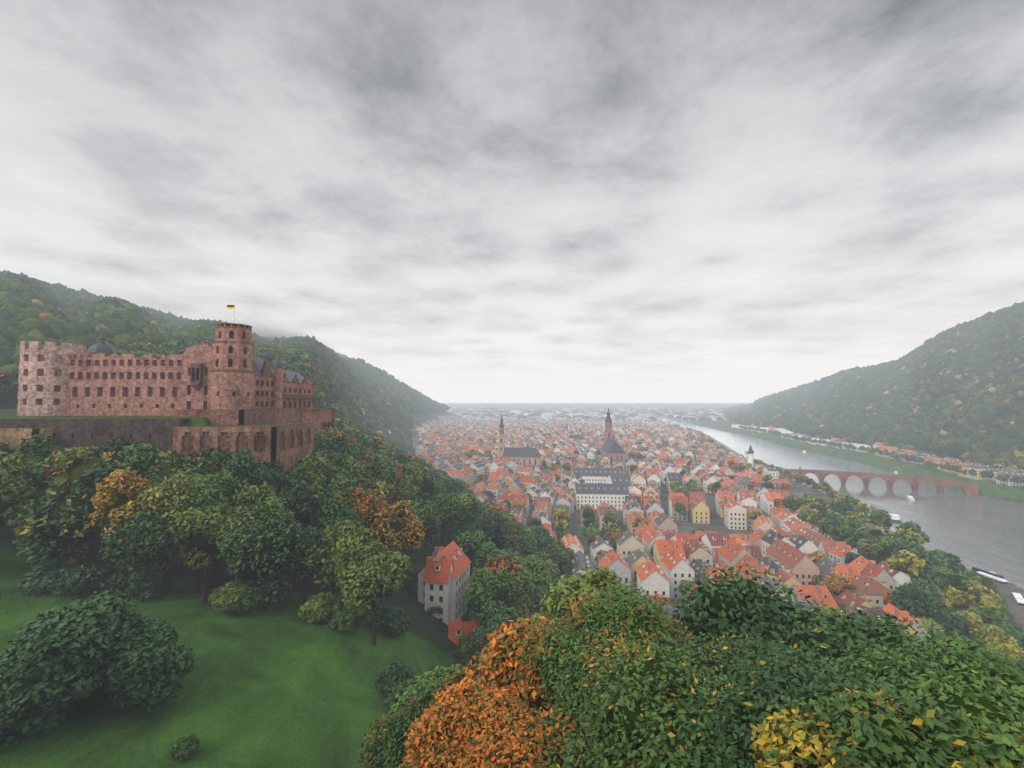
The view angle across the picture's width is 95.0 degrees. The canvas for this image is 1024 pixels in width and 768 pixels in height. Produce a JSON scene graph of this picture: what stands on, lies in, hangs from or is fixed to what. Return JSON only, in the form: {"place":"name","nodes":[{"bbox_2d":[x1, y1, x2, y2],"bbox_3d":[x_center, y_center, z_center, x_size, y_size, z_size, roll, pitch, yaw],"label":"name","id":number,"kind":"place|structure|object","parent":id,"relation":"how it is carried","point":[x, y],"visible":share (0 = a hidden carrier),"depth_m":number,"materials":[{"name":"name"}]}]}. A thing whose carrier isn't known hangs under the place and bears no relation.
{"place":"outdoors","nodes":[
{"label":"outdoors","id":0,"kind":"place"},
{"bbox_2d":[0,389,1023,767],"bbox_3d":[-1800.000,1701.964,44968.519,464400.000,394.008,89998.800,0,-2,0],"label":"ground","id":1,"kind":"structure","parent":0,"point":[280,683],"depth_m":84.72,"materials":[{"name":"green plant"}]},
{"bbox_2d":[0,323,402,490],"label":"castle","id":2,"kind":"structure","parent":1,"relation":"on","point":[238,403],"depth_m":144.33,"materials":[{"name":"stone"}]},
{"bbox_2d":[87,332,311,383],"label":"castle roofs","id":3,"kind":"structure","parent":2,"relation":"on","point":[101,346],"depth_m":171.27,"materials":[{"name":"grey stone"}]},
{"bbox_2d":[227,305,234,320],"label":"flag","id":4,"kind":"object","parent":2,"relation":"on","point":[230,307],"visible":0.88,"depth_m":148.01,"materials":[{"name":"yellow fabric"}]},
{"bbox_2d":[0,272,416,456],"bbox_3d":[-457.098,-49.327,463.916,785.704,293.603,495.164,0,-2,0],"label":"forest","id":5,"kind":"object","parent":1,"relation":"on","point":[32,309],"visible":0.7,"depth_m":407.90,"materials":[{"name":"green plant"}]},
{"bbox_2d":[0,270,429,445],"bbox_3d":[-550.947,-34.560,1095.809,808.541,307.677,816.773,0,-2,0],"label":"forest","id":6,"kind":"object","parent":1,"relation":"on","point":[276,340],"visible":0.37,"depth_m":850.15,"materials":[{"name":"green plant"}]},
{"bbox_2d":[356,358,450,413],"bbox_3d":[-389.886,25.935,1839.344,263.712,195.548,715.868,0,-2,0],"label":"forest","id":7,"kind":"object","parent":1,"relation":"on","point":[412,391],"visible":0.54,"depth_m":1599.77,"materials":[{"name":"green plant"}]},
{"bbox_2d":[25,457,985,713],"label":"tree trunks","id":8,"kind":"object","parent":1,"relation":"on","point":[165,578],"visible":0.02,"depth_m":104.53,"materials":[{"name":"brown plant"}]},
{"bbox_2d":[0,338,1023,767],"bbox_3d":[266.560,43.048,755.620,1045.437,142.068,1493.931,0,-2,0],"label":"trees","id":9,"kind":"object","parent":1,"relation":"on","point":[694,720],"visible":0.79,"depth_m":61.68,"materials":[{"name":"green plant"}]},
{"bbox_2d":[446,404,737,420],"bbox_3d":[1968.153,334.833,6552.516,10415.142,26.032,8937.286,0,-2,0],"label":"buildings","id":10,"kind":"structure","parent":1,"relation":"on","point":[550,415],"depth_m":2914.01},
{"bbox_2d":[454,406,726,419],"bbox_3d":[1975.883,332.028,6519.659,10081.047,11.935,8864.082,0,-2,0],"label":"city roofs","id":11,"kind":"structure","parent":10,"relation":"on","point":[528,417],"depth_m":2407.65,"materials":[{"name":"red tile"}]},
{"bbox_2d":[349,407,1023,644],"bbox_3d":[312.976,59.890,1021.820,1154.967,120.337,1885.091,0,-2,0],"label":"town roofs","id":12,"kind":"structure","parent":1,"relation":"on","point":[461,563],"depth_m":338.52,"materials":[{"name":"tile"}]},
{"bbox_2d":[364,412,1023,641],"bbox_3d":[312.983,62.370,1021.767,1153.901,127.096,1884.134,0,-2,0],"label":"houses","id":13,"kind":"structure","parent":1,"relation":"on","point":[446,598],"depth_m":323.74,"materials":[{"name":"paint"}]},
{"bbox_2d":[413,423,1023,633],"bbox_3d":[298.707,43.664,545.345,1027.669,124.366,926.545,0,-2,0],"label":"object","id":14,"kind":"object","parent":1,"relation":"on","point":[437,568],"visible":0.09,"depth_m":444.92,"materials":[{"name":"grey"}]},
{"bbox_2d":[747,453,753,467],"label":"bridge gate","id":15,"kind":"structure","parent":1,"relation":"on","point":[750,458],"depth_m":587.66,"materials":[{"name":"paint"}]},
{"bbox_2d":[722,366,861,423],"bbox_3d":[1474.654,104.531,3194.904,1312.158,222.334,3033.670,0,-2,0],"label":"forest","id":16,"kind":"object","parent":1,"relation":"on","point":[778,401],"visible":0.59,"depth_m":1913.78,"materials":[{"name":"green plant"}]},
{"bbox_2d":[736,302,1023,438],"bbox_3d":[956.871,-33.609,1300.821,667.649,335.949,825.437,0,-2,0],"label":"forest","id":17,"kind":"object","parent":1,"relation":"on","point":[868,408],"visible":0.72,"depth_m":1103.13,"materials":[{"name":"green plant"}]},
{"bbox_2d":[783,468,978,495],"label":"old bridge","id":18,"kind":"structure","parent":1,"relation":"on","point":[941,485],"depth_m":515.78,"materials":[{"name":"stone"}]},
{"bbox_2d":[840,324,1023,470],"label":"forest","id":19,"kind":"object","parent":1,"relation":"on","point":[987,402],"visible":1,"depth_m":705.23,"materials":[{"name":"green plant"}]},
{"bbox_2d":[0,0,1023,402],"label":"sky","id":20,"kind":"structure","parent":0,"point":[465,201],"materials":[{"name":"grey"}]},
{"bbox_2d":[592,404,1023,585],"bbox_3d":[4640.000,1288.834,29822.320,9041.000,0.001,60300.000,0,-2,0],"label":"river","id":21,"kind":"structure","parent":0,"point":[985,533],"depth_m":425.78,"materials":[{"name":"liquid"}]},
{"bbox_2d":[745,450,914,521],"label":"boats","id":22,"kind":"object","parent":21,"relation":"on","point":[894,517],"visible":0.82,"depth_m":411.28,"materials":[{"name":"paint"}]},
{"bbox_2d":[810,486,1023,605],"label":"boats","id":23,"kind":"object","parent":21,"relation":"in","point":[1017,597],"visible":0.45,"depth_m":219.21,"materials":[{"name":"paint"}]},
{"bbox_2d":[684,428,1023,588],"bbox_3d":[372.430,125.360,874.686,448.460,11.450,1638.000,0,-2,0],"label":"embankment wall","id":24,"kind":"structure","parent":0,"point":[970,568],"depth_m":270.47,"materials":[{"name":"grey stone"}]},
{"bbox_2d":[704,434,1023,590],"bbox_3d":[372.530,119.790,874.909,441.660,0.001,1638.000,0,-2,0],"label":"road","id":25,"kind":"structure","parent":0,"point":[825,492],"depth_m":486.45,"materials":[{"name":"grey asphalt"}]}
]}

